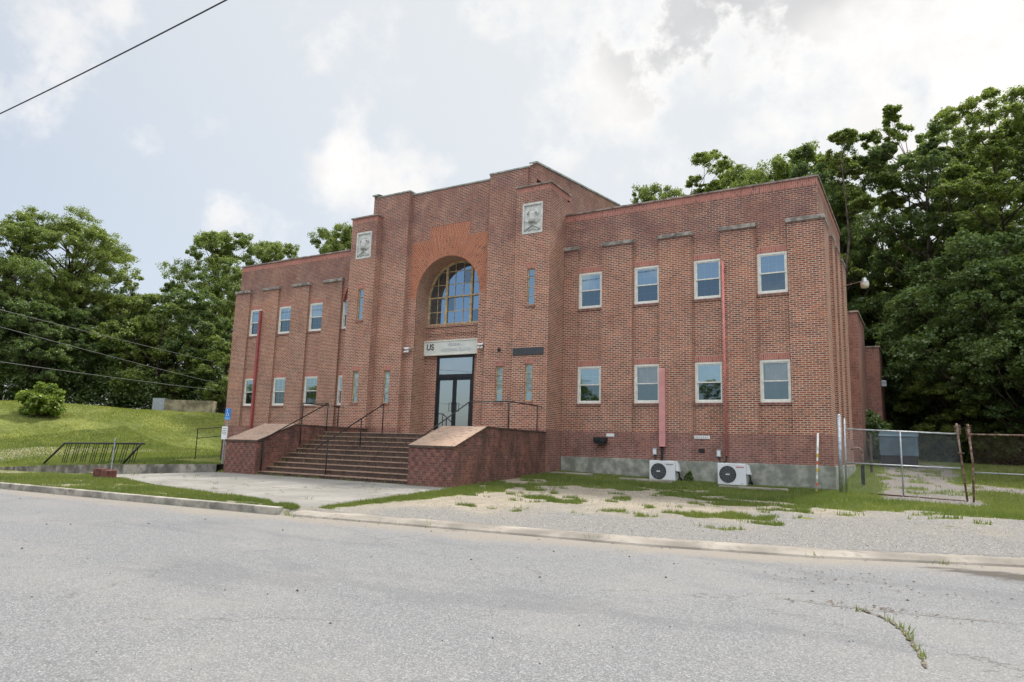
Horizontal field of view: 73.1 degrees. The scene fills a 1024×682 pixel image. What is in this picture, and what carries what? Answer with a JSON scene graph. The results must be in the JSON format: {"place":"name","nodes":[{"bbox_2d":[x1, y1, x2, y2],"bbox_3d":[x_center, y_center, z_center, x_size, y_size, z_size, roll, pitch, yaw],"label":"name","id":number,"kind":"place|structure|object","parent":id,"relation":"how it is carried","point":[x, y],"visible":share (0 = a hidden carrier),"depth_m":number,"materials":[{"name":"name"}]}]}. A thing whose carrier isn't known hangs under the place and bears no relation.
{"place":"outdoors","nodes":[
{"label":"outdoors","id":0,"kind":"place"},
{"bbox_2d":[3,362,219,390],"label":"overhead cable","id":1,"kind":"object","parent":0,"point":[99,375],"visible":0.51,"depth_m":40.28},
{"bbox_2d":[0,0,226,113],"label":"overhead cable","id":2,"kind":"object","parent":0,"point":[118,55],"visible":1,"depth_m":18.61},
{"bbox_2d":[0,309,226,364],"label":"overhead cable","id":3,"kind":"object","parent":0,"point":[99,334],"visible":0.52,"depth_m":40.85,"materials":[{"name":"rubber"}]},
{"bbox_2d":[1,327,226,385],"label":"overhead cable","id":4,"kind":"object","parent":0,"point":[99,353],"visible":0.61,"depth_m":40.24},
{"bbox_2d":[117,472,445,510],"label":"pavement","id":5,"kind":"structure","parent":0,"point":[299,490],"depth_m":19.65,"materials":[{"name":"concrete"}]},
{"bbox_2d":[0,489,1023,681],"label":"road","id":6,"kind":"structure","parent":0,"point":[141,613],"depth_m":6.95,"materials":[{"name":"asphalt"}]},
{"bbox_2d":[0,482,283,514],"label":"kerb","id":7,"kind":"structure","parent":6,"relation":"on","point":[251,508],"depth_m":16.65,"materials":[{"name":"concrete"}]},
{"bbox_2d":[30,490,1022,658],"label":"weeds","id":8,"kind":"object","parent":6,"relation":"on","point":[900,626],"visible":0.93,"depth_m":6.58,"materials":[{"name":"green plant"}]},
{"bbox_2d":[265,513,1012,622],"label":"leaf litter","id":9,"kind":"object","parent":6,"relation":"on","point":[846,584],"visible":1,"depth_m":8.44,"materials":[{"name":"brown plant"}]},
{"bbox_2d":[855,606,926,667],"bbox_3d":[3.537,2.685,6.360,0.224,0.001,2.221,0,-9,13],"label":"road crack","id":10,"kind":"object","parent":6,"relation":"on","point":[923,663],"visible":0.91,"depth_m":6.11,"materials":[{"name":"plant"}]},
{"bbox_2d":[0,401,1023,557],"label":"ground","id":11,"kind":"structure","parent":0,"point":[861,529],"depth_m":15.06,"materials":[{"name":"gravel"}]},
{"bbox_2d":[0,291,21,374],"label":"tree","id":12,"kind":"object","parent":11,"relation":"on","point":[4,298],"visible":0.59,"depth_m":54.42,"materials":[{"name":"green plant"}]},
{"bbox_2d":[0,297,72,398],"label":"tree","id":13,"kind":"object","parent":11,"relation":"on","point":[36,345],"visible":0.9,"depth_m":54.38,"materials":[{"name":"green plant"}]},
{"bbox_2d":[14,381,67,416],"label":"bush","id":14,"kind":"object","parent":11,"relation":"on","point":[42,398],"visible":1,"depth_m":45.35,"materials":[{"name":"green plant"}]},
{"bbox_2d":[0,220,89,399],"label":"tree","id":15,"kind":"object","parent":11,"relation":"on","point":[25,250],"visible":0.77,"depth_m":57.44,"materials":[{"name":"green plant"}]},
{"bbox_2d":[0,204,140,353],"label":"tree","id":16,"kind":"object","parent":11,"relation":"on","point":[103,253],"visible":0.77,"depth_m":61.43,"materials":[{"name":"green plant"}]},
{"bbox_2d":[46,303,139,404],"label":"tree","id":17,"kind":"object","parent":11,"relation":"on","point":[80,317],"visible":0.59,"depth_m":57.91,"materials":[{"name":"green plant"}]},
{"bbox_2d":[42,442,144,464],"bbox_3d":[-18.644,5.027,30.536,7.380,1.224,0.387,-3,-10,30],"label":"bike rack","id":18,"kind":"object","parent":11,"relation":"on","point":[99,443],"visible":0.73,"depth_m":30.54,"materials":[{"name":"black metal"}]},
{"bbox_2d":[93,438,116,478],"bbox_3d":[-12.999,3.781,22.178,0.900,1.331,0.377,-3,-10,30],"label":"post base","id":19,"kind":"object","parent":11,"relation":"on","point":[104,472],"visible":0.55,"depth_m":21.98,"materials":[{"name":"red brick"}]},
{"bbox_2d":[0,464,223,473],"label":"retaining wall","id":20,"kind":"structure","parent":11,"relation":"on","point":[153,468],"depth_m":27.48,"materials":[{"name":"concrete"}]},
{"bbox_2d":[0,400,224,470],"bbox_3d":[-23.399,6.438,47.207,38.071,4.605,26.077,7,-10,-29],"label":"grass","id":21,"kind":"structure","parent":11,"relation":"on","point":[110,412],"depth_m":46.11,"materials":[{"name":"plant"}]},
{"bbox_2d":[0,282,232,412],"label":"undergrowth","id":22,"kind":"object","parent":11,"relation":"on","point":[97,391],"visible":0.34,"depth_m":58.04,"materials":[{"name":"green plant"}]},
{"bbox_2d":[72,285,172,407],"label":"tree","id":23,"kind":"object","parent":11,"relation":"on","point":[123,291],"visible":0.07,"depth_m":65.11,"materials":[{"name":"green plant"}]},
{"bbox_2d":[77,267,177,406],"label":"tree","id":24,"kind":"object","parent":11,"relation":"on","point":[145,302],"visible":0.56,"depth_m":60.15,"materials":[{"name":"green plant"}]},
{"bbox_2d":[0,471,300,509],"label":"grass","id":25,"kind":"structure","parent":11,"relation":"on","point":[41,478],"depth_m":18.64,"materials":[{"name":"plant"}]},
{"bbox_2d":[108,303,204,408],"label":"tree","id":26,"kind":"object","parent":11,"relation":"on","point":[146,336],"visible":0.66,"depth_m":59.52,"materials":[{"name":"green plant"}]},
{"bbox_2d":[152,398,216,412],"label":"stone bench wall","id":27,"kind":"structure","parent":11,"relation":"on","point":[183,405],"depth_m":56.51,"materials":[{"name":"concrete"}]},
{"bbox_2d":[137,287,232,399],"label":"tree","id":28,"kind":"object","parent":11,"relation":"on","point":[204,326],"visible":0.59,"depth_m":61.32,"materials":[{"name":"green plant"}]},
{"bbox_2d":[155,229,257,366],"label":"tree","id":29,"kind":"object","parent":11,"relation":"on","point":[217,260],"visible":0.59,"depth_m":71.19,"materials":[{"name":"green plant"}]},
{"bbox_2d":[184,317,233,413],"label":"tree","id":30,"kind":"object","parent":11,"relation":"on","point":[214,339],"visible":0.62,"depth_m":59.82,"materials":[{"name":"green plant"}]},
{"bbox_2d":[195,427,222,459],"bbox_3d":[-14.459,4.905,32.938,1.944,1.629,0.038,-3,-10,30],"label":"ramp railing","id":31,"kind":"object","parent":11,"relation":"on","point":[207,437],"visible":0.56,"depth_m":33.14,"materials":[{"name":"black metal"}]},
{"bbox_2d":[221,426,227,463],"bbox_3d":[-10.735,3.965,25.685,0.320,1.604,0.054,-3,-10,30],"label":"notice sign","id":32,"kind":"object","parent":11,"relation":"on","point":[224,432],"visible":0.92,"depth_m":25.71,"materials":[{"name":"metal"}]},
{"bbox_2d":[219,240,299,317],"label":"tree","id":33,"kind":"object","parent":11,"relation":"on","point":[266,251],"visible":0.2,"depth_m":81.09,"materials":[{"name":"green plant"}]},
{"bbox_2d":[307,221,351,252],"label":"tree","id":34,"kind":"object","parent":11,"relation":"on","point":[332,243],"visible":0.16,"depth_m":60.85,"materials":[{"name":"green plant"}]},
{"bbox_2d":[223,424,545,487],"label":"entrance steps","id":35,"kind":"structure","parent":11,"relation":"on","point":[448,456],"depth_m":23.25,"materials":[{"name":"brick"}]},
{"bbox_2d":[259,403,343,470],"bbox_3d":[-7.916,3.684,26.979,1.409,2.610,5.678,1,-9,5],"label":"handrail","id":36,"kind":"object","parent":35,"relation":"on","point":[301,418],"visible":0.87,"depth_m":26.46,"materials":[{"name":"black metal"}]},
{"bbox_2d":[315,404,383,474],"bbox_3d":[-5.568,3.323,23.928,0.090,2.539,3.230,-3,-10,30],"label":"handrail","id":37,"kind":"object","parent":35,"relation":"on","point":[348,427],"visible":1,"depth_m":24.17,"materials":[{"name":"black metal"}]},
{"bbox_2d":[415,401,541,440],"bbox_3d":[-1.144,3.276,22.989,5.678,2.610,1.409,7,-10,-33],"label":"handrail","id":38,"kind":"object","parent":35,"relation":"on","point":[469,402],"visible":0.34,"depth_m":23.34,"materials":[{"name":"black metal"}]},
{"bbox_2d":[221,161,855,489],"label":"brick building","id":39,"kind":"structure","parent":11,"relation":"on","point":[611,307],"depth_m":25.78,"materials":[{"name":"brick"}]},
{"bbox_2d":[242,374,253,406],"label":"window","id":40,"kind":"structure","parent":39,"relation":"in","point":[248,381],"depth_m":35.30,"materials":[{"name":"glass"}]},
{"bbox_2d":[248,305,261,337],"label":"window","id":41,"kind":"structure","parent":39,"relation":"in","point":[255,310],"depth_m":35.83,"materials":[{"name":"glass"}]},
{"bbox_2d":[249,311,262,429],"bbox_3d":[-12.966,1.611,34.892,0.130,6.400,0.118,-3,-10,30],"label":"duct cover","id":42,"kind":"object","parent":39,"relation":"attached to","point":[255,371],"visible":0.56,"depth_m":34.86,"materials":[{"name":"metal"}]},
{"bbox_2d":[271,373,285,406],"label":"window","id":43,"kind":"structure","parent":39,"relation":"in","point":[279,383],"depth_m":34.22,"materials":[{"name":"glass"}]},
{"bbox_2d":[277,302,290,335],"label":"window","id":44,"kind":"structure","parent":39,"relation":"in","point":[285,308],"depth_m":34.76,"materials":[{"name":"glass"}]},
{"bbox_2d":[303,372,317,406],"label":"window","id":45,"kind":"structure","parent":39,"relation":"in","point":[310,386],"depth_m":33.11,"materials":[{"name":"glass"}]},
{"bbox_2d":[307,298,322,332],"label":"window","id":46,"kind":"structure","parent":39,"relation":"in","point":[316,305],"depth_m":33.65,"materials":[{"name":"glass"}]},
{"bbox_2d":[335,371,342,405],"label":"window","id":47,"kind":"structure","parent":39,"relation":"in","point":[340,373],"depth_m":32.08,"materials":[{"name":"glass"}]},
{"bbox_2d":[340,295,347,330],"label":"window","id":48,"kind":"structure","parent":39,"relation":"in","point":[344,303],"depth_m":32.61,"materials":[{"name":"glass"}]},
{"bbox_2d":[349,366,359,404],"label":"slit window","id":49,"kind":"structure","parent":39,"relation":"in","point":[356,369],"depth_m":29.87,"materials":[{"name":"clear glass"}]},
{"bbox_2d":[355,284,364,322],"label":"slit window","id":50,"kind":"structure","parent":39,"relation":"in","point":[360,302],"depth_m":30.46,"materials":[{"name":"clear glass"}]},
{"bbox_2d":[380,366,390,404],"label":"slit window","id":51,"kind":"structure","parent":39,"relation":"in","point":[387,373],"depth_m":29.39,"materials":[{"name":"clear glass"}]},
{"bbox_2d":[424,338,476,355],"bbox_3d":[-2.578,0.271,29.029,2.750,0.641,0.119,-3,-10,30],"label":"entrance sign","id":52,"kind":"object","parent":39,"relation":"attached to","point":[451,347],"visible":1,"depth_m":28.97,"materials":[{"name":"plastic"}]},
{"bbox_2d":[427,260,478,325],"bbox_3d":[-2.231,-2.076,29.453,3.200,2.763,0.140,-3,-10,30],"label":"arched window","id":53,"kind":"structure","parent":39,"relation":"in","point":[454,293],"depth_m":29.55,"materials":[{"name":"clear glass"}]},
{"bbox_2d":[493,361,504,404],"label":"slit window","id":54,"kind":"structure","parent":39,"relation":"in","point":[499,365],"depth_m":26.54,"materials":[{"name":"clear glass"}]},
{"bbox_2d":[522,358,533,403],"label":"slit window","id":55,"kind":"structure","parent":39,"relation":"in","point":[529,362],"depth_m":25.52,"materials":[{"name":"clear glass"}]},
{"bbox_2d":[513,347,543,355],"bbox_3d":[0.592,0.379,25.609,1.300,0.270,0.033,-3,-10,30],"label":"wall plaque","id":56,"kind":"object","parent":39,"relation":"attached to","point":[529,351],"depth_m":25.57,"materials":[{"name":"metal"}]},
{"bbox_2d":[524,263,535,307],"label":"slit window","id":57,"kind":"structure","parent":39,"relation":"in","point":[531,272],"depth_m":26.11,"materials":[{"name":"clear glass"}]},
{"bbox_2d":[576,360,600,405],"bbox_3d":[2.941,1.583,25.738,1.019,1.685,0.350,-3,-10,30],"label":"window","id":58,"kind":"structure","parent":39,"relation":"in","point":[589,376],"depth_m":25.73,"materials":[{"name":"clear glass"}]},
{"bbox_2d":[578,266,601,310],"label":"window","id":59,"kind":"structure","parent":39,"relation":"in","point":[590,278],"depth_m":26.28,"materials":[{"name":"glass"}]},
{"bbox_2d":[593,437,607,443],"bbox_3d":[3.170,3.573,24.777,0.450,0.240,0.298,-3,-10,30],"label":"exhaust hood","id":60,"kind":"object","parent":39,"relation":"attached to","point":[600,440],"visible":1,"depth_m":24.66,"materials":[{"name":"black metal"}]},
{"bbox_2d":[633,358,658,405],"bbox_3d":[4.863,1.467,24.606,1.019,1.685,0.350,-3,-10,30],"label":"window","id":61,"kind":"structure","parent":39,"relation":"in","point":[646,374],"depth_m":24.57,"materials":[{"name":"glass"}]},
{"bbox_2d":[633,259,658,306],"bbox_3d":[4.969,-2.081,25.149,1.019,1.685,0.350,-3,-10,30],"label":"window","id":62,"kind":"structure","parent":39,"relation":"in","point":[646,272],"depth_m":25.14,"materials":[{"name":"glass"}]},
{"bbox_2d":[659,368,665,446],"bbox_3d":[5.202,2.293,23.889,0.220,2.700,0.108,-3,-10,30],"label":"duct cover","id":63,"kind":"object","parent":39,"relation":"attached to","point":[662,407],"visible":1,"depth_m":23.84,"materials":[{"name":"metal"}]},
{"bbox_2d":[693,252,720,301],"bbox_3d":[6.854,-2.194,24.038,1.019,1.685,0.350,-3,-10,30],"label":"window","id":64,"kind":"structure","parent":39,"relation":"in","point":[707,285],"depth_m":24.03,"materials":[{"name":"glass"}]},
{"bbox_2d":[694,355,722,404],"bbox_3d":[6.748,1.354,23.495,1.019,1.685,0.350,-3,-10,30],"label":"window","id":65,"kind":"structure","parent":39,"relation":"in","point":[708,369],"depth_m":23.45,"materials":[{"name":"glass"}]},
{"bbox_2d":[721,261,727,455],"bbox_3d":[7.103,0.524,23.064,0.120,6.560,0.088,-3,-10,30],"label":"wall pipe","id":66,"kind":"object","parent":39,"relation":"attached to","point":[724,362],"depth_m":23.02,"materials":[{"name":"red paint"}]},
{"bbox_2d":[756,244,788,296],"bbox_3d":[8.690,-2.305,22.957,1.019,1.685,0.350,-3,-10,30],"label":"window","id":67,"kind":"structure","parent":39,"relation":"in","point":[772,275],"depth_m":22.94,"materials":[{"name":"glass"}]},
{"bbox_2d":[759,352,791,404],"bbox_3d":[8.583,1.243,22.414,1.019,1.685,0.350,-3,-10,30],"label":"window","id":68,"kind":"structure","parent":39,"relation":"in","point":[775,375],"depth_m":22.35,"materials":[{"name":"glass"}]},
{"bbox_2d":[620,477,672,482],"bbox_3d":[4.350,4.565,22.487,1.800,0.150,0.155,-3,-10,30],"label":"wheel stop","id":69,"kind":"object","parent":11,"relation":"on","point":[660,480],"visible":0.51,"depth_m":22.36,"materials":[{"name":"concrete"}]},
{"bbox_2d":[290,510,1023,567],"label":"apron kerb","id":70,"kind":"structure","parent":11,"relation":"on","point":[912,557],"depth_m":11.66,"materials":[{"name":"concrete"}]},
{"bbox_2d":[630,182,685,203],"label":"tree","id":71,"kind":"object","parent":11,"relation":"on","point":[645,194],"visible":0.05,"depth_m":66.11,"materials":[{"name":"green plant"}]},
{"bbox_2d":[649,460,682,480],"bbox_3d":[5.206,4.384,23.184,1.044,0.705,0.586,-3,-10,30],"label":"air conditioner","id":72,"kind":"object","parent":11,"relation":"on","point":[666,470],"visible":0.97,"depth_m":22.96,"materials":[{"name":"white metal"}]},
{"bbox_2d":[685,149,735,194],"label":"tree","id":73,"kind":"object","parent":11,"relation":"on","point":[721,166],"visible":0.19,"depth_m":61.61,"materials":[{"name":"green plant"}]},
{"bbox_2d":[718,463,752,485],"bbox_3d":[7.158,4.300,22.028,1.044,0.772,0.586,-3,-10,30],"label":"air conditioner","id":74,"kind":"object","parent":11,"relation":"on","point":[733,473],"visible":0.98,"depth_m":21.81,"materials":[{"name":"white metal"}]},
{"bbox_2d":[717,166,761,188],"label":"tree","id":75,"kind":"object","parent":11,"relation":"on","point":[719,176],"visible":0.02,"depth_m":55.90,"materials":[{"name":"green plant"}]},
{"bbox_2d":[719,485,788,490],"bbox_3d":[7.197,4.439,20.625,2.000,0.150,0.155,-3,-10,30],"label":"wheel stop","id":76,"kind":"object","parent":11,"relation":"on","point":[761,488],"visible":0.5,"depth_m":20.54,"materials":[{"name":"concrete"}]},
{"bbox_2d":[715,140,885,287],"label":"tree","id":77,"kind":"object","parent":11,"relation":"on","point":[781,169],"visible":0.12,"depth_m":49.56,"materials":[{"name":"green plant"}]},
{"bbox_2d":[816,433,818,491],"bbox_3d":[8.897,3.573,20.119,0.144,1.773,0.057,-1,-9,18],"label":"marker stake","id":78,"kind":"object","parent":11,"relation":"on","point":[817,449],"visible":0.9,"depth_m":20.11,"materials":[{"name":"white plastic"}]},
{"bbox_2d":[784,142,880,314],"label":"tree","id":79,"kind":"object","parent":11,"relation":"on","point":[805,148],"visible":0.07,"depth_m":47.05,"materials":[{"name":"green plant"}]},
{"bbox_2d":[837,414,842,492],"bbox_3d":[9.710,3.393,20.416,0.135,2.446,0.120,-3,-10,30],"label":"gate post","id":80,"kind":"object","parent":11,"relation":"on","point":[840,464],"visible":0.87,"depth_m":20.39,"materials":[{"name":"metal"}]},
{"bbox_2d":[788,135,903,345],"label":"tree","id":81,"kind":"object","parent":11,"relation":"on","point":[828,179],"visible":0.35,"depth_m":43.20,"materials":[{"name":"green plant"}]},
{"bbox_2d":[816,127,880,293],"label":"tree","id":82,"kind":"object","parent":11,"relation":"on","point":[856,199],"visible":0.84,"depth_m":41.19,"materials":[{"name":"green plant"}]},
{"bbox_2d":[851,447,864,485],"bbox_3d":[11.223,4.080,22.397,0.392,1.284,0.080,-3,-10,30],"label":"standpipe","id":83,"kind":"object","parent":11,"relation":"on","point":[862,468],"visible":0.86,"depth_m":22.29,"materials":[{"name":"black metal"}]},
{"bbox_2d":[847,310,889,462],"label":"brick annexe","id":84,"kind":"structure","parent":11,"relation":"on","point":[867,363],"depth_m":30.87,"materials":[{"name":"brick"}]},
{"bbox_2d":[868,433,872,472],"bbox_3d":[13.630,4.418,26.199,0.092,1.800,0.092,8,-11,-36],"label":"wooden post","id":85,"kind":"object","parent":11,"relation":"on","point":[870,451],"visible":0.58,"depth_m":26.20,"materials":[{"name":"grey wood"}]},
{"bbox_2d":[866,409,892,460],"bbox_3d":[16.529,4.337,31.586,2.127,2.501,2.133,6,-10,-25],"label":"shrub","id":86,"kind":"object","parent":11,"relation":"on","point":[874,420],"visible":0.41,"depth_m":31.24,"materials":[{"name":"green plant"}]},
{"bbox_2d":[849,185,931,297],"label":"tree","id":87,"kind":"object","parent":11,"relation":"on","point":[873,213],"visible":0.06,"depth_m":50.26,"materials":[{"name":"green plant"}]},
{"bbox_2d":[858,104,934,385],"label":"tree","id":88,"kind":"object","parent":11,"relation":"on","point":[888,198],"visible":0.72,"depth_m":41.55,"materials":[{"name":"green plant"}]},
{"bbox_2d":[879,431,918,466],"bbox_3d":[16.297,4.528,29.048,1.450,1.500,1.480,-3,-10,30],"label":"dumpster","id":89,"kind":"object","parent":11,"relation":"on","point":[906,448],"visible":0.91,"depth_m":28.49,"materials":[{"name":"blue metal"}]},
{"bbox_2d":[847,252,964,429],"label":"tree","id":90,"kind":"object","parent":11,"relation":"on","point":[871,304],"visible":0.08,"depth_m":42.76,"materials":[{"name":"green plant"}]},
{"bbox_2d":[843,418,970,501],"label":"chainlink gate","id":91,"kind":"structure","parent":11,"relation":"on","point":[957,433],"depth_m":19.56,"materials":[{"name":"metal"}]},
{"bbox_2d":[847,253,974,388],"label":"tree","id":92,"kind":"object","parent":11,"relation":"on","point":[889,287],"visible":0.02,"depth_m":44.91,"materials":[{"name":"green plant"}]},
{"bbox_2d":[841,117,1005,403],"bbox_3d":[24.018,-3.219,39.057,7.869,19.999,7.449,6,-10,-27],"label":"tree","id":93,"kind":"object","parent":11,"relation":"on","point":[922,158],"visible":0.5,"depth_m":39.67,"materials":[{"name":"green plant"}]},
{"bbox_2d":[872,276,1001,425],"bbox_3d":[22.094,1.424,35.778,7.621,9.773,7.930,2,-9,-3],"label":"tree","id":94,"kind":"object","parent":11,"relation":"on","point":[892,366],"visible":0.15,"depth_m":35.06,"materials":[{"name":"green plant"}]},
{"bbox_2d":[865,309,1023,465],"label":"undergrowth","id":95,"kind":"object","parent":11,"relation":"on","point":[936,453],"visible":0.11,"depth_m":33.14,"materials":[{"name":"green plant"}]},
{"bbox_2d":[882,227,1023,464],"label":"tree","id":96,"kind":"object","parent":11,"relation":"on","point":[962,248],"visible":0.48,"depth_m":32.47,"materials":[{"name":"green plant"}]},
{"bbox_2d":[885,109,1021,317],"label":"tree","id":97,"kind":"object","parent":11,"relation":"on","point":[959,154],"visible":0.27,"depth_m":42.02,"materials":[{"name":"green plant"}]},
{"bbox_2d":[893,343,1019,461],"bbox_3d":[21.455,2.953,33.234,5.524,6.065,4.958,-3,-10,29],"label":"tree","id":98,"kind":"object","parent":11,"relation":"on","point":[911,407],"visible":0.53,"depth_m":32.89,"materials":[{"name":"green plant"}]},
{"bbox_2d":[911,133,1023,279],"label":"tree","id":99,"kind":"object","parent":11,"relation":"on","point":[1017,218],"visible":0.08,"depth_m":42.63,"materials":[{"name":"green plant"}]},
{"bbox_2d":[914,253,1023,462],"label":"tree","id":100,"kind":"object","parent":11,"relation":"on","point":[994,291],"visible":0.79,"depth_m":30.40,"materials":[{"name":"green plant"}]},
{"bbox_2d":[924,85,1023,308],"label":"tree","id":101,"kind":"object","parent":11,"relation":"on","point":[998,151],"visible":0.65,"depth_m":35.70,"materials":[{"name":"green plant"}]},
{"bbox_2d":[949,357,1023,465],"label":"tree","id":102,"kind":"object","parent":11,"relation":"on","point":[991,413],"visible":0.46,"depth_m":31.00,"materials":[{"name":"green plant"}]},
{"bbox_2d":[956,126,1023,280],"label":"tree","id":103,"kind":"object","parent":11,"relation":"on","point":[1017,231],"visible":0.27,"depth_m":36.74,"materials":[{"name":"green plant"}]},
{"bbox_2d":[965,289,1023,439],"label":"tree","id":104,"kind":"object","parent":11,"relation":"on","point":[1014,378],"visible":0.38,"depth_m":30.02,"materials":[{"name":"green plant"}]},
{"bbox_2d":[965,424,1023,503],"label":"chainlink fence","id":105,"kind":"object","parent":11,"relation":"on","point":[972,459],"visible":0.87,"depth_m":18.65,"materials":[{"name":"metal"}]},
{"bbox_2d":[0,0,1023,412],"label":"sky","id":106,"kind":"structure","parent":0,"point":[273,120],"materials":[{"name":"white"}]},
{"bbox_2d":[318,470,836,529],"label":"grass","id":107,"kind":"structure","parent":0,"point":[805,496],"depth_m":18.73,"materials":[{"name":"plant"}]},
{"bbox_2d":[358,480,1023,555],"bbox_3d":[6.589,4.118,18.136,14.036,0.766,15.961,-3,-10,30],"label":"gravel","id":108,"kind":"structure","parent":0,"point":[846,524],"depth_m":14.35,"materials":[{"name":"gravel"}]},
{"bbox_2d":[807,458,1023,524],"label":"grass","id":109,"kind":"structure","parent":0,"point":[992,512],"depth_m":19.52,"materials":[{"name":"plant"}]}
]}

